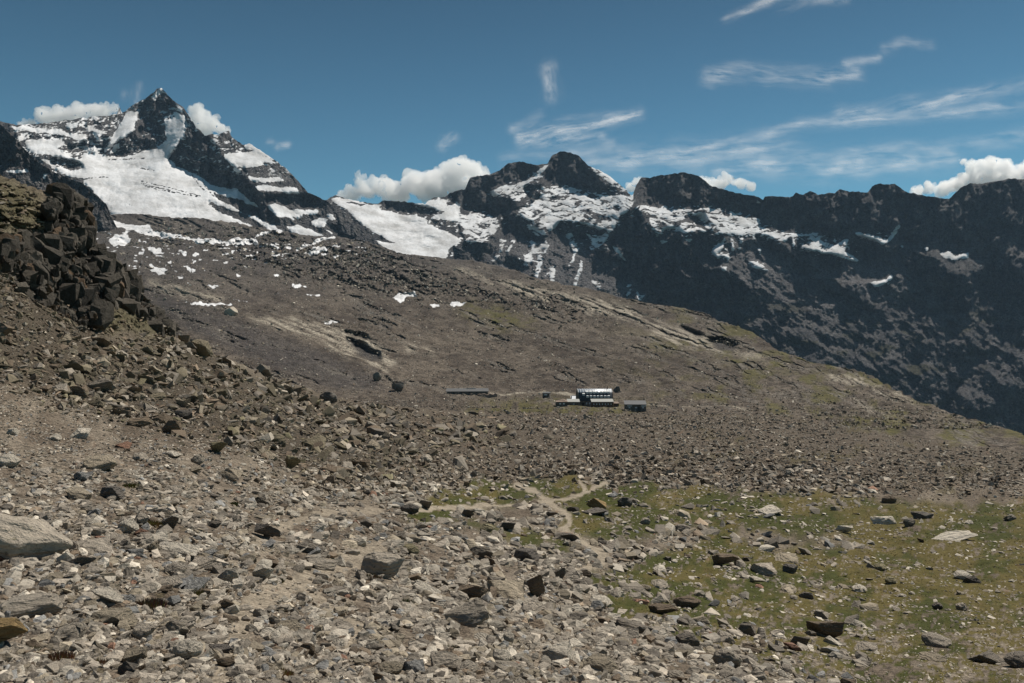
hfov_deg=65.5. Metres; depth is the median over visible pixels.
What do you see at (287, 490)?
stone
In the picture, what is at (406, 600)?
grass tuft
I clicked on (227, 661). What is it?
boulder
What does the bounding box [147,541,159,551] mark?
boulder
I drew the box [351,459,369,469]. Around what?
boulder
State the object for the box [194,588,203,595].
grass tuft
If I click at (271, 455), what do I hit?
stone
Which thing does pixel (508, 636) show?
boulder
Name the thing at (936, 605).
boulder
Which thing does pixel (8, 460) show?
boulder
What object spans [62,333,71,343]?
stone
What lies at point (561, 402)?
stone store
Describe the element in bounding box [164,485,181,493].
stone
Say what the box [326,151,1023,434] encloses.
mountain range
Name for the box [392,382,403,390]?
boulder
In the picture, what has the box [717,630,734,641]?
stone
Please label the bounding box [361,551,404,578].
boulder
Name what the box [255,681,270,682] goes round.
stone
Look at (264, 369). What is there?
boulder
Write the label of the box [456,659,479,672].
boulder
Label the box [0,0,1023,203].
sky
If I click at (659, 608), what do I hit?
boulder
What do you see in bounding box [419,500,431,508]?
boulder
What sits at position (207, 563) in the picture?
boulder
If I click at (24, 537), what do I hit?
boulder
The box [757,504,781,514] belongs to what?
boulder
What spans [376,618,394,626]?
stone
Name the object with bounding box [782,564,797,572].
boulder
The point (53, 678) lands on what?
stone
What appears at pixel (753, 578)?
boulder
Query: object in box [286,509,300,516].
stone
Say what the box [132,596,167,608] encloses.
grass tuft
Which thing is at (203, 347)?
boulder
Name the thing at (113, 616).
boulder
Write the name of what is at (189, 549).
boulder
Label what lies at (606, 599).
boulder
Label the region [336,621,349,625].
stone
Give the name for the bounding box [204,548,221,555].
boulder
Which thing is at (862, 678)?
meadow stones
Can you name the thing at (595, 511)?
boulder
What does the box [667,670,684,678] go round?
stone
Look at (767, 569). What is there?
boulder
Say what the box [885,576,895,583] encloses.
boulder
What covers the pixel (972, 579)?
boulder
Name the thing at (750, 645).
stone
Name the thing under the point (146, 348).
stone
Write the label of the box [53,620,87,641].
boulder
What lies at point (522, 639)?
stone
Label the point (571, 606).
stone
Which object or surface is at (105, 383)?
boulder
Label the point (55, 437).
stone
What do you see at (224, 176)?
mountain peak
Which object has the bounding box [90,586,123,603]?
boulder
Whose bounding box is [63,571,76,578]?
stone
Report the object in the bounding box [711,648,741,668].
boulder
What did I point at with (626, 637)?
stone
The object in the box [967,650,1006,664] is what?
boulder
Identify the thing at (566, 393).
track
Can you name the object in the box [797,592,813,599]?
boulder
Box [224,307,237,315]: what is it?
boulder
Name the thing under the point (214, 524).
boulder
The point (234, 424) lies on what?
stone
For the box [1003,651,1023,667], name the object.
boulder
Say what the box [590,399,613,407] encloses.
hut annex
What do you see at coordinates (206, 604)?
boulder
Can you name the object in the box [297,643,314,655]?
boulder
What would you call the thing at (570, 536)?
boulder
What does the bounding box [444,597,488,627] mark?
boulder
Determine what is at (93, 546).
boulder
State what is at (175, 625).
boulder
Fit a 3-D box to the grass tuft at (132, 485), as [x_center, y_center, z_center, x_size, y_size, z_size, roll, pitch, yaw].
[-14.495,5.443,30.312,0.666,0.265,0.545,0,0,0]
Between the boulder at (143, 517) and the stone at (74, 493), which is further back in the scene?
the stone at (74, 493)
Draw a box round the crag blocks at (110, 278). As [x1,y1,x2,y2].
[0,182,178,336]
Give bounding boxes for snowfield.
[330,165,980,299]
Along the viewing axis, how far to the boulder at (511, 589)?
27.56 m
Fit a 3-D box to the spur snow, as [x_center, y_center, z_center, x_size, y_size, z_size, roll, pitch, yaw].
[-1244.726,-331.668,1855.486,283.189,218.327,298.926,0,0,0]
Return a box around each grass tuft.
[47,648,75,660]
[94,658,107,664]
[122,482,139,487]
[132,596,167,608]
[146,519,162,527]
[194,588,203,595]
[229,501,240,505]
[265,667,293,675]
[366,572,381,580]
[402,598,415,602]
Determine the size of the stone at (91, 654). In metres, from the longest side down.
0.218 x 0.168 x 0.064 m
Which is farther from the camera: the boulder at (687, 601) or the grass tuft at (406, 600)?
the boulder at (687, 601)
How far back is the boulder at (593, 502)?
89.59 m
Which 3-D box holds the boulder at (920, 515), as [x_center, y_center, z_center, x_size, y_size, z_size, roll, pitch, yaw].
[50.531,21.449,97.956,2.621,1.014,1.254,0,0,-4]
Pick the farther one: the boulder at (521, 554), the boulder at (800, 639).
the boulder at (521, 554)
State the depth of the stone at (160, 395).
68.52 m
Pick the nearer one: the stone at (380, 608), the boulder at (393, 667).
the boulder at (393, 667)
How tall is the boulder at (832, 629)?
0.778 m
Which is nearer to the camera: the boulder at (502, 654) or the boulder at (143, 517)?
the boulder at (502, 654)
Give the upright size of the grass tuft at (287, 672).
0.194 m
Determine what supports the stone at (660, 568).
on the meadow at (858, 570)
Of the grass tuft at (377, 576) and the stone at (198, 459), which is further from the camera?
the stone at (198, 459)
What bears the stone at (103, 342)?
on the scree
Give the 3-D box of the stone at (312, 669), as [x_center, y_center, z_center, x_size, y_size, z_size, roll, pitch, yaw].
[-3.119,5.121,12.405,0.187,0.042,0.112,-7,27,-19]
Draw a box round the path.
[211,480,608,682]
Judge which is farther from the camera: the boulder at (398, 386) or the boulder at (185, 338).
the boulder at (398, 386)
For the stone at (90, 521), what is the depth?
21.64 m
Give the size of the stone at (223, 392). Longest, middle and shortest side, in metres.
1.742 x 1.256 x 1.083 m
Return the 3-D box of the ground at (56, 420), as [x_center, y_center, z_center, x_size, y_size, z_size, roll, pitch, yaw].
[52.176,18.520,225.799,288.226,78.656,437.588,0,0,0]
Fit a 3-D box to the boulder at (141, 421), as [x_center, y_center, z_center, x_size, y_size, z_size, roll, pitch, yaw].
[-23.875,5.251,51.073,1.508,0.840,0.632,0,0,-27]
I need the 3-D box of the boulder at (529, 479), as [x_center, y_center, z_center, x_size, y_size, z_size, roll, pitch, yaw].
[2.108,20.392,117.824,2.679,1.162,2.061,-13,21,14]
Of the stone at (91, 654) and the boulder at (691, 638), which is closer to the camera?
the stone at (91, 654)
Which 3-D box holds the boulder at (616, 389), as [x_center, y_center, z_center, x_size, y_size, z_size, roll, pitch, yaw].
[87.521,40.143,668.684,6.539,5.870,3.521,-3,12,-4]
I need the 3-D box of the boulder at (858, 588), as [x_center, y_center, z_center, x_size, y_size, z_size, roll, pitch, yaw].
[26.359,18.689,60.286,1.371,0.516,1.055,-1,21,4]
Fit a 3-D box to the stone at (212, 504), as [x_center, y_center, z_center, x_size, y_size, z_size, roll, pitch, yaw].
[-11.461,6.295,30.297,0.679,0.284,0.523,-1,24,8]
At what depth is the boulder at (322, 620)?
16.07 m
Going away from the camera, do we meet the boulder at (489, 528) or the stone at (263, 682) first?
the stone at (263, 682)
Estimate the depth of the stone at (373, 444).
106.21 m
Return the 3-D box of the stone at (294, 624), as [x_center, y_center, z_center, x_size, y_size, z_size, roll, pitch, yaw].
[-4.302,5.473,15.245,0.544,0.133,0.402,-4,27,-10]
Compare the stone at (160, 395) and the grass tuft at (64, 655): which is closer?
the grass tuft at (64, 655)
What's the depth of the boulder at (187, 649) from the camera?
12.03 m
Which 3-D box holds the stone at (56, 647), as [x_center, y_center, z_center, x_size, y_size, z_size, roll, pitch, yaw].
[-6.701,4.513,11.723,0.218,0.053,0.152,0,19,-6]
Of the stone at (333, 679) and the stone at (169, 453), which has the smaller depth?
the stone at (333, 679)
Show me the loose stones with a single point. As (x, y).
(76, 418)
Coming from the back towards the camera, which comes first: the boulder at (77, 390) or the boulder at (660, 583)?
the boulder at (77, 390)
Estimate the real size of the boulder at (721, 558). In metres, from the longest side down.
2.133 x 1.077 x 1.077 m
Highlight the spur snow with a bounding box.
[6,169,46,178]
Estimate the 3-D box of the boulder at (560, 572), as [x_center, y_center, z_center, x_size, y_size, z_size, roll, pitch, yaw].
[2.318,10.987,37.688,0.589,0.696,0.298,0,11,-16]
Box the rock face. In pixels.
[1,197,156,322]
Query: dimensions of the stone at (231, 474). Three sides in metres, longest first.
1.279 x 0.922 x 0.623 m
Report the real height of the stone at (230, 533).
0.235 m
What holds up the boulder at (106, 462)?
on the ground at (56, 420)
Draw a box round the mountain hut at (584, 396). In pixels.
[576,386,612,406]
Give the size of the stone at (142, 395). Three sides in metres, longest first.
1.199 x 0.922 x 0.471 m
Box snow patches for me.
[96,221,464,323]
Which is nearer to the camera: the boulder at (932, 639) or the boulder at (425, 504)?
the boulder at (932, 639)
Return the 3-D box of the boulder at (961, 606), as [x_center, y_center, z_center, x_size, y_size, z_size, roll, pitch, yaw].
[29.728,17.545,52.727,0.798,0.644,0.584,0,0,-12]
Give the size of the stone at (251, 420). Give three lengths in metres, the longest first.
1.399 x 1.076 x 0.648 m
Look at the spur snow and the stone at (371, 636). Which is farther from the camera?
the spur snow
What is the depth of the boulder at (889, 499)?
109.17 m
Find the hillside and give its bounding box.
[96,214,1023,451]
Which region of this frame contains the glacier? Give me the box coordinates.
[11,88,335,235]
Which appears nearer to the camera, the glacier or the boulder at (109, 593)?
the boulder at (109, 593)
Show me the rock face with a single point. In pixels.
(74, 275)
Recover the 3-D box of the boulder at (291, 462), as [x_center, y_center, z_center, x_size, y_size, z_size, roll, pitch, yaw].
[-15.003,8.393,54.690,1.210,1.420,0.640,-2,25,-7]
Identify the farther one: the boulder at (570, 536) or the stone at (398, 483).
the stone at (398, 483)
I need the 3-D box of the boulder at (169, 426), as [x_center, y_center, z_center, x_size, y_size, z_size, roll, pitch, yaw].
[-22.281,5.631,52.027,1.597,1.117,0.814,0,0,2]
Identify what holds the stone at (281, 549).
on the ground at (56, 420)
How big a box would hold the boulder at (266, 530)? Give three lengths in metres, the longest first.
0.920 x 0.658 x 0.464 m
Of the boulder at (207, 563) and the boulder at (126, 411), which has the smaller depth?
the boulder at (207, 563)
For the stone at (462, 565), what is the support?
on the ground at (56, 420)
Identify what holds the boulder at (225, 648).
on the ground at (56, 420)
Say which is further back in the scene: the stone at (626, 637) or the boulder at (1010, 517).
the boulder at (1010, 517)
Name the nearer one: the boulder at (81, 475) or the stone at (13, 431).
the boulder at (81, 475)
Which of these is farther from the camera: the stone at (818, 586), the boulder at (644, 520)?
the boulder at (644, 520)
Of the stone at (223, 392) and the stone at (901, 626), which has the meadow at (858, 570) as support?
the stone at (901, 626)
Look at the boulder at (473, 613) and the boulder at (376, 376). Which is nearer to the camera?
the boulder at (473, 613)
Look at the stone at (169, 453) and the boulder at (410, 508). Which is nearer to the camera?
the stone at (169, 453)
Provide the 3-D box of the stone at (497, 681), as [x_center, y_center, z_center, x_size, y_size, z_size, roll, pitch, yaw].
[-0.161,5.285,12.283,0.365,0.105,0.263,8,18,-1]
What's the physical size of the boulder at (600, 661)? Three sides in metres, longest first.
0.704 x 0.542 x 0.341 m
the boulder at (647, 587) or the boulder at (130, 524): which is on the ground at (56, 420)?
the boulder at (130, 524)
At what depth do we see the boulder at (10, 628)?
11.44 m
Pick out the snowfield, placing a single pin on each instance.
(415, 234)
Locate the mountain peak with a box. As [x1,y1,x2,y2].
[0,88,386,248]
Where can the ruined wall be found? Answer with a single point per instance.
(490, 395)
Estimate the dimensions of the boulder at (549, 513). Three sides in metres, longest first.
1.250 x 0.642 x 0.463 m
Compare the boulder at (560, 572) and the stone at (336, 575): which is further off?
the boulder at (560, 572)
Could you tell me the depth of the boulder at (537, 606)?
24.92 m
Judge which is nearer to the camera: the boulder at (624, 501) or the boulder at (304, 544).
the boulder at (304, 544)
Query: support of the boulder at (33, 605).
on the ground at (56, 420)
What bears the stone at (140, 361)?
on the scree
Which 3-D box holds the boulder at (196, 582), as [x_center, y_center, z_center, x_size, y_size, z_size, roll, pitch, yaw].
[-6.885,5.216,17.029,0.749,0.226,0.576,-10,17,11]
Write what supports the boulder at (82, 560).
on the ground at (56, 420)
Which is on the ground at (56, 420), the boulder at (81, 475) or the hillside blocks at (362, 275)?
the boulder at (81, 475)
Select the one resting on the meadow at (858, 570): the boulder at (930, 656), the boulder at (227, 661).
the boulder at (930, 656)
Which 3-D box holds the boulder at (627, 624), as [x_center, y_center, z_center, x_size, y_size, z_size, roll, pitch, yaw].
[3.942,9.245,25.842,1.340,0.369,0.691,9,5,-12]
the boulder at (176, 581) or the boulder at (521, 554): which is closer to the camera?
the boulder at (176, 581)
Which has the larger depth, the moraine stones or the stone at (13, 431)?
the moraine stones
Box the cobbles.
[0,441,876,682]
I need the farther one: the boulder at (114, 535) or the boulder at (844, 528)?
the boulder at (844, 528)
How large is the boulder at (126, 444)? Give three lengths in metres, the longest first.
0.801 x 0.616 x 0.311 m
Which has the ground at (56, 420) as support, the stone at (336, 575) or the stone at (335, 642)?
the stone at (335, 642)
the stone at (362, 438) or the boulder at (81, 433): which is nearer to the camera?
the boulder at (81, 433)
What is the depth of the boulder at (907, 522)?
92.05 m
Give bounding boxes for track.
[490,390,748,410]
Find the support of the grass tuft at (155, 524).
on the ground at (56, 420)
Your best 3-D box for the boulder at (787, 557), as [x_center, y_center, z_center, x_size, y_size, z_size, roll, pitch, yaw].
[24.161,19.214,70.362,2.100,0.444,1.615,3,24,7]
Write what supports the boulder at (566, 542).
on the meadow at (858, 570)
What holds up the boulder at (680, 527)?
on the meadow at (858, 570)
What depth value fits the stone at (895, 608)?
50.43 m
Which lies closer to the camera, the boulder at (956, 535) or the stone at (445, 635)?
the stone at (445, 635)
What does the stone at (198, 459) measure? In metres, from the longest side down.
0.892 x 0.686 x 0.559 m
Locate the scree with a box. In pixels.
[0,272,553,490]
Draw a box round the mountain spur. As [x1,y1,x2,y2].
[0,124,116,231]
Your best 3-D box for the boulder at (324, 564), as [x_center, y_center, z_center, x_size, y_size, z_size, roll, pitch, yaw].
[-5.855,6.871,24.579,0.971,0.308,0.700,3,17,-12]
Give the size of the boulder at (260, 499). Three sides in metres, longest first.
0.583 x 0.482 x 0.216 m
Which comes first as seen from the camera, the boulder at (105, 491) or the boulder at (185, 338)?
the boulder at (105, 491)
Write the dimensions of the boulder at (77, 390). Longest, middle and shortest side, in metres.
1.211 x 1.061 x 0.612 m
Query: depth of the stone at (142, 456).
38.06 m
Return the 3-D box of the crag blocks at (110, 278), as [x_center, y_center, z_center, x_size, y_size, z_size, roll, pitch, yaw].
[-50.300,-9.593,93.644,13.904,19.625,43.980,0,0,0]
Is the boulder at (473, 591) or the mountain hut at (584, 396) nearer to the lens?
the boulder at (473, 591)
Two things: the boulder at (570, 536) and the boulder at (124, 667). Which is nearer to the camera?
the boulder at (124, 667)
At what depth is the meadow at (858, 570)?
66.97 m
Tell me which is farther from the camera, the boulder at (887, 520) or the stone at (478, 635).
the boulder at (887, 520)
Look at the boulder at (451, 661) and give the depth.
13.47 m
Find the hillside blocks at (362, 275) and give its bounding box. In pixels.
[100,221,974,428]
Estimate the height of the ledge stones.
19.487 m
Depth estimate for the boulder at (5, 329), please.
62.95 m
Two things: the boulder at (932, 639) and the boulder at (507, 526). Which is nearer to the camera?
the boulder at (932, 639)
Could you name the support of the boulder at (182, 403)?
on the scree
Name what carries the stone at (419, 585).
on the ground at (56, 420)
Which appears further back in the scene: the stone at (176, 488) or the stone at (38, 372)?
the stone at (38, 372)
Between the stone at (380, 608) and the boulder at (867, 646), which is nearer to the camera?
the stone at (380, 608)
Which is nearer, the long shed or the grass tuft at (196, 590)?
the grass tuft at (196, 590)
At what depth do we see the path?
26.75 m
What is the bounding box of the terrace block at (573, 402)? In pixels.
[567,399,579,405]
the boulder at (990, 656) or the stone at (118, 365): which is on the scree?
the stone at (118, 365)
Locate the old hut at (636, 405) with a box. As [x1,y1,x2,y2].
[624,400,646,410]
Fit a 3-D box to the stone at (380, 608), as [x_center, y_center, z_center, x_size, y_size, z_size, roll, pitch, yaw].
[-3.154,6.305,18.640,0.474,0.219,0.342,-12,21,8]
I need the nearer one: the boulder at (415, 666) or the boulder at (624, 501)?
the boulder at (415, 666)
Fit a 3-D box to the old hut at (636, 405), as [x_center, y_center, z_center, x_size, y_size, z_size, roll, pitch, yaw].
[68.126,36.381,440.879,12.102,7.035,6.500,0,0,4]
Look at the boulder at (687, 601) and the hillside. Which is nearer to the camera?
the boulder at (687, 601)
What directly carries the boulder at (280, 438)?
on the ground at (56, 420)
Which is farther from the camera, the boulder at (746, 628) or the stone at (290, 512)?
the stone at (290, 512)
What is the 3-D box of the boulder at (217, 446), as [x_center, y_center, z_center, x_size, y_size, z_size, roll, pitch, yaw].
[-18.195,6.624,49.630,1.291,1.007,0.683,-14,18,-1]
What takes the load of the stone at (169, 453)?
on the ground at (56, 420)
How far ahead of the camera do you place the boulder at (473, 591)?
24.95 m
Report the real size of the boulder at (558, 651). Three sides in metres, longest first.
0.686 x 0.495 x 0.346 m
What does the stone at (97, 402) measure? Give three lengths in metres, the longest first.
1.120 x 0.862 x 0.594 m
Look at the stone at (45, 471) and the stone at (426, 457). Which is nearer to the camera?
the stone at (45, 471)
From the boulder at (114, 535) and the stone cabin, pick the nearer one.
the boulder at (114, 535)
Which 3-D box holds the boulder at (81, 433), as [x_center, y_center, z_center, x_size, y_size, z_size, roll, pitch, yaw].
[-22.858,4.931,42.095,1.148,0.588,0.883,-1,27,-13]
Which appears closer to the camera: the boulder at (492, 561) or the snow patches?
the boulder at (492, 561)
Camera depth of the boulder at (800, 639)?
29.53 m
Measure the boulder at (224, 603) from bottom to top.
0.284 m
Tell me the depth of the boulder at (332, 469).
62.32 m
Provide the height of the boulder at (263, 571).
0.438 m
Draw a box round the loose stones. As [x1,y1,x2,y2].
[0,378,874,682]
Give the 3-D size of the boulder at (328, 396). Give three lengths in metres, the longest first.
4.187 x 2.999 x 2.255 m
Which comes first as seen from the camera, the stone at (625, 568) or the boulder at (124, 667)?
the boulder at (124, 667)
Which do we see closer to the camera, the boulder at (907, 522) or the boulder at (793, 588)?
the boulder at (793, 588)
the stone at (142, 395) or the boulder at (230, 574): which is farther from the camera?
the stone at (142, 395)
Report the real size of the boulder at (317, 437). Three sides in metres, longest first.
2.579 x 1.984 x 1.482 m
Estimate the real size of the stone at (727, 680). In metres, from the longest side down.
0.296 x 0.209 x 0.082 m
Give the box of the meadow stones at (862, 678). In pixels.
[407,477,1023,682]
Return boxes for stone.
[7,427,18,434]
[23,369,42,377]
[33,466,52,475]
[40,676,63,682]
[48,433,61,440]
[52,645,60,650]
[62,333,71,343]
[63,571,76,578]
[65,486,91,499]
[83,652,93,657]
[85,519,99,524]
[88,398,104,407]
[91,337,111,346]
[114,362,121,368]
[132,452,148,460]
[135,393,145,398]
[137,358,144,365]
[140,344,152,352]
[149,392,166,399]
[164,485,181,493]
[165,450,182,456]
[189,466,202,472]
[191,374,205,383]
[191,453,204,464]
[204,501,218,508]
[215,389,227,396]
[219,467,242,481]
[224,530,240,536]
[228,422,237,426]
[247,417,257,423]
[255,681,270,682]
[263,452,277,460]
[276,546,286,552]
[276,619,301,630]
[282,487,293,494]
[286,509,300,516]
[305,667,316,671]
[328,677,338,682]
[332,638,344,645]
[333,573,343,577]
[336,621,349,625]
[343,602,355,606]
[356,435,364,441]
[366,440,379,449]
[367,634,382,643]
[370,604,388,612]
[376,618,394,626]
[390,480,401,486]
[412,579,440,594]
[418,618,431,624]
[420,454,432,461]
[437,632,449,638]
[458,564,471,571]
[474,632,487,639]
[490,679,513,682]
[493,617,503,621]
[516,637,527,641]
[566,604,574,610]
[615,636,631,644]
[616,562,627,571]
[626,665,642,672]
[653,565,666,571]
[665,630,674,636]
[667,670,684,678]
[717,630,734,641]
[721,677,732,682]
[726,520,734,523]
[742,643,756,647]
[813,585,821,588]
[838,583,849,588]
[891,605,900,610]
[898,624,905,628]
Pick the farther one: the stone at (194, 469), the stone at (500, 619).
the stone at (194, 469)
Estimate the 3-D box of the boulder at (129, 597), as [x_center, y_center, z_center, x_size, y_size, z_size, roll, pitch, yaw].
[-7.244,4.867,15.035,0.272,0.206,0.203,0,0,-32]
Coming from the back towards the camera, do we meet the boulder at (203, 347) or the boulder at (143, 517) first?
the boulder at (203, 347)
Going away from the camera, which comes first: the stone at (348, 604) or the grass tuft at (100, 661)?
the grass tuft at (100, 661)
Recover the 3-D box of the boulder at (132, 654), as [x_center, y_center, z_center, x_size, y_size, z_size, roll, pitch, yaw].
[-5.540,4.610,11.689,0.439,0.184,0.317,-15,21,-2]
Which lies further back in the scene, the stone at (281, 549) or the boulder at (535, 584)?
the boulder at (535, 584)
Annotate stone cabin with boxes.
[543,392,550,398]
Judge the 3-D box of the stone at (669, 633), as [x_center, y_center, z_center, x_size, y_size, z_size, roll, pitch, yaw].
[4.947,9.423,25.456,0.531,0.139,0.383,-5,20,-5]
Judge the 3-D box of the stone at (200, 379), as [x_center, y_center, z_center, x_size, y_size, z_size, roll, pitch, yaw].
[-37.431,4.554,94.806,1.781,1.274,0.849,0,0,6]
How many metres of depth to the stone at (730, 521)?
88.38 m
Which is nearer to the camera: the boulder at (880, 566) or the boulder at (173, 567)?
the boulder at (173, 567)
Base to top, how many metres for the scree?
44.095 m
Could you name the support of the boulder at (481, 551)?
on the ground at (56, 420)
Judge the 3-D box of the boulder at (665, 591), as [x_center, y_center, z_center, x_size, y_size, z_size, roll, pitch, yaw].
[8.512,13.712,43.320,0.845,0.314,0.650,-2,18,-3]
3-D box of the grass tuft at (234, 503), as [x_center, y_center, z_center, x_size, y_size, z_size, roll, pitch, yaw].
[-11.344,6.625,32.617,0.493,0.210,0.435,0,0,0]
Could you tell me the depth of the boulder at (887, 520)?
94.72 m
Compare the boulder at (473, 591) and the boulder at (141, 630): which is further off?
the boulder at (473, 591)
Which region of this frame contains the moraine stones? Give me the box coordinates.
[299,400,1023,501]
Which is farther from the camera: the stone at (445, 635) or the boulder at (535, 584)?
the boulder at (535, 584)
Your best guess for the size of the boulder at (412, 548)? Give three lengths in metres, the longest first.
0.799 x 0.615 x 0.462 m
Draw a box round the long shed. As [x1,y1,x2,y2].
[446,388,488,394]
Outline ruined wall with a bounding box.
[478,393,496,397]
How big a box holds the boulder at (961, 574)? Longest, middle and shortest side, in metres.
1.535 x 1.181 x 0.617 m
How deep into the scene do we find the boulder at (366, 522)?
38.36 m
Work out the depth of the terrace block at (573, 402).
483.43 m
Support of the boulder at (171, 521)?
on the ground at (56, 420)
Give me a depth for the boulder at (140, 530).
21.87 m
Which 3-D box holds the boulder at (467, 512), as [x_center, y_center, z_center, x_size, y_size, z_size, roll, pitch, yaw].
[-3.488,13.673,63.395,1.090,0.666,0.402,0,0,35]
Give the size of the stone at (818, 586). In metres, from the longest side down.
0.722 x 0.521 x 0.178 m
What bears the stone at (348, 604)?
on the ground at (56, 420)
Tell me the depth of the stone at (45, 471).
29.50 m
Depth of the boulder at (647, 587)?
42.72 m
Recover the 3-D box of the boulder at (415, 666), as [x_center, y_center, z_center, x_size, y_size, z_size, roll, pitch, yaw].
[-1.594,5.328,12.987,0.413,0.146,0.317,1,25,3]
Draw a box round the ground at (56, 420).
[0,174,1023,682]
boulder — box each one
[0,322,14,335]
[0,454,20,467]
[0,513,72,559]
[0,591,62,617]
[0,617,27,642]
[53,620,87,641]
[69,386,87,397]
[69,427,91,438]
[69,536,114,555]
[69,557,96,564]
[73,470,86,480]
[81,455,116,470]
[86,377,115,390]
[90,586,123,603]
[90,607,137,628]
[100,486,124,500]
[105,531,129,539]
[111,406,130,417]
[115,441,131,448]
[117,661,138,674]
[118,517,138,531]
[122,646,147,661]
[123,594,135,601]
[127,416,151,426]
[132,621,165,639]
[134,528,148,534]
[135,511,148,524]
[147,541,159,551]
[149,365,162,372]
[155,575,182,587]
[159,542,199,555]
[161,420,181,433]
[161,516,178,529]
[164,562,187,573]
[165,620,188,635]
[172,639,202,659]
[174,409,192,419]
[175,398,188,406]
[178,335,189,342]
[181,577,210,591]
[191,339,212,355]
[192,556,216,570]
[192,600,210,606]
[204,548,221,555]
[207,520,221,527]
[208,644,232,652]
[210,442,226,451]
[216,657,234,666]
[217,568,238,582]
[218,599,233,608]
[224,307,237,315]
[252,564,273,579]
[254,523,282,536]
[255,497,266,503]
[256,364,270,375]
[257,431,285,445]
[285,455,300,468]
[296,541,322,553]
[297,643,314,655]
[301,433,326,449]
[307,558,337,570]
[313,617,327,624]
[320,391,337,402]
[320,466,350,473]
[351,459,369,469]
[359,519,372,526]
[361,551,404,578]
[373,372,380,380]
[378,661,402,674]
[387,531,406,540]
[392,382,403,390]
[400,504,418,513]
[403,543,418,554]
[404,659,424,672]
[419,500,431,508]
[430,650,460,671]
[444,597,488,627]
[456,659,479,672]
[457,585,488,599]
[462,509,473,516]
[470,546,492,558]
[480,524,494,532]
[484,555,495,565]
[487,580,524,600]
[493,648,512,660]
[499,522,515,530]
[500,631,513,642]
[514,548,539,561]
[518,477,534,482]
[523,600,545,612]
[527,575,544,596]
[542,641,575,660]
[546,511,557,515]
[555,568,566,578]
[561,533,578,540]
[562,539,569,545]
[581,507,607,514]
[583,653,618,673]
[586,498,606,508]
[589,595,614,606]
[613,386,619,392]
[615,617,653,632]
[617,497,631,506]
[639,517,649,523]
[641,584,650,591]
[648,603,678,614]
[651,579,668,589]
[661,590,672,594]
[673,595,700,608]
[674,524,690,531]
[675,632,699,645]
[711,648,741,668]
[712,553,739,564]
[738,623,755,635]
[749,575,765,581]
[750,562,777,576]
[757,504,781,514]
[775,552,798,563]
[781,583,796,592]
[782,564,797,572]
[790,636,809,644]
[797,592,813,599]
[806,621,844,637]
[835,525,852,532]
[852,584,867,592]
[856,641,877,651]
[870,516,896,524]
[874,563,886,570]
[882,495,896,502]
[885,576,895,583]
[903,517,914,526]
[910,511,933,518]
[919,651,946,661]
[921,632,951,647]
[932,530,977,540]
[932,602,942,608]
[953,570,971,579]
[954,602,966,610]
[963,575,981,582]
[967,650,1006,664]
[1003,514,1016,520]
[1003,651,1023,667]
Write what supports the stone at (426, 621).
on the ground at (56, 420)
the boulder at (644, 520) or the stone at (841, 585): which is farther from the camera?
the boulder at (644, 520)
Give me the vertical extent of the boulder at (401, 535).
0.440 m
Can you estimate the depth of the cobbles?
21.58 m
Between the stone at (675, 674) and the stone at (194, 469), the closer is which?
the stone at (675, 674)
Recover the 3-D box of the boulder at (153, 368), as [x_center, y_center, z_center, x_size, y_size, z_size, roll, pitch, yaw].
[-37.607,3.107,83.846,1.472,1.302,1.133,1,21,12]
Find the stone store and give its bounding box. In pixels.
[555,399,567,406]
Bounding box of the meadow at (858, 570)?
[407,475,1023,682]
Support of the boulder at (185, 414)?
on the scree
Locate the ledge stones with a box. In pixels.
[0,180,169,337]
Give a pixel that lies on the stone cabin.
(547, 395)
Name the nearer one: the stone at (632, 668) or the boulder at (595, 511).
the stone at (632, 668)

